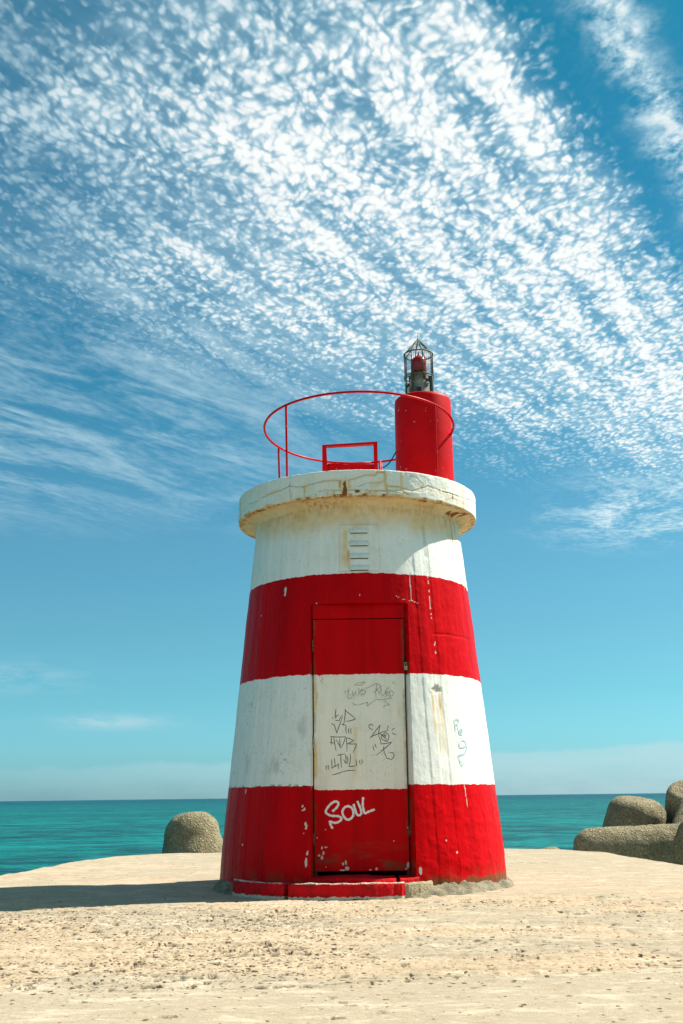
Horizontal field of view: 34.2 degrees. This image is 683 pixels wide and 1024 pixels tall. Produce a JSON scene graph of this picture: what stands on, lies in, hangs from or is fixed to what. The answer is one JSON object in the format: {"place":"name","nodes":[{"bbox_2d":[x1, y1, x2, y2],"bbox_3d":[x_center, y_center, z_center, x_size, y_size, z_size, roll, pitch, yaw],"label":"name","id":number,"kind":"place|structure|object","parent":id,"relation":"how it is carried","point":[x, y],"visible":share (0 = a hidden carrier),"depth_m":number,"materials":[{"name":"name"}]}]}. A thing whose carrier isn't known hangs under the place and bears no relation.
{"place":"outdoors","nodes":[
{"label":"outdoors","id":0,"kind":"place"},
{"bbox_2d":[0,793,665,875],"bbox_3d":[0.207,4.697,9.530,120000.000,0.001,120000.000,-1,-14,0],"label":"sea","id":1,"kind":"structure","parent":0,"point":[36,834],"depth_m":97.47,"materials":[{"name":"liquid"}]},
{"bbox_2d":[162,811,222,853],"bbox_3d":[-2.271,5.611,16.557,2.338,2.199,2.415,-1,-14,0],"label":"tetrapod","id":2,"kind":"object","parent":1,"relation":"in","point":[194,832],"visible":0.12,"depth_m":16.50,"materials":[{"name":"concrete"}]},
{"bbox_2d":[573,797,682,864],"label":"tetrapod","id":3,"kind":"object","parent":1,"relation":"in","point":[660,842],"visible":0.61,"depth_m":15.63,"materials":[{"name":"concrete"}]},
{"bbox_2d":[602,796,667,826],"bbox_3d":[4.312,5.619,17.198,2.478,2.365,2.384,-1,-14,0],"label":"tetrapod","id":4,"kind":"object","parent":1,"relation":"in","point":[629,811],"visible":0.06,"depth_m":16.76,"materials":[{"name":"concrete"}]},
{"bbox_2d":[665,780,682,823],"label":"tetrapod","id":5,"kind":"object","parent":1,"relation":"in","point":[674,794],"visible":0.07,"depth_m":17.15,"materials":[{"name":"concrete"}]},
{"bbox_2d":[0,849,682,1023],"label":"ground","id":6,"kind":"structure","parent":0,"point":[556,936],"depth_m":5.61,"materials":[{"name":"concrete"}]},
{"bbox_2d":[212,334,514,900],"bbox_3d":[0.161,0.690,10.370,2.692,5.462,3.081,-1,-14,0],"label":"lighthouse","id":7,"kind":"object","parent":6,"relation":"on","point":[361,753],"visible":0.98,"depth_m":9.45,"materials":[{"name":"paint"}]},
{"bbox_2d":[312,619,410,871],"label":"door","id":8,"kind":"structure","parent":7,"relation":"in","point":[359,740],"depth_m":9.23,"materials":[{"name":"paint"}]},
{"bbox_2d":[0,0,682,800],"label":"sky","id":9,"kind":"structure","parent":0,"point":[217,216],"materials":[{"name":"blue"}]}
]}

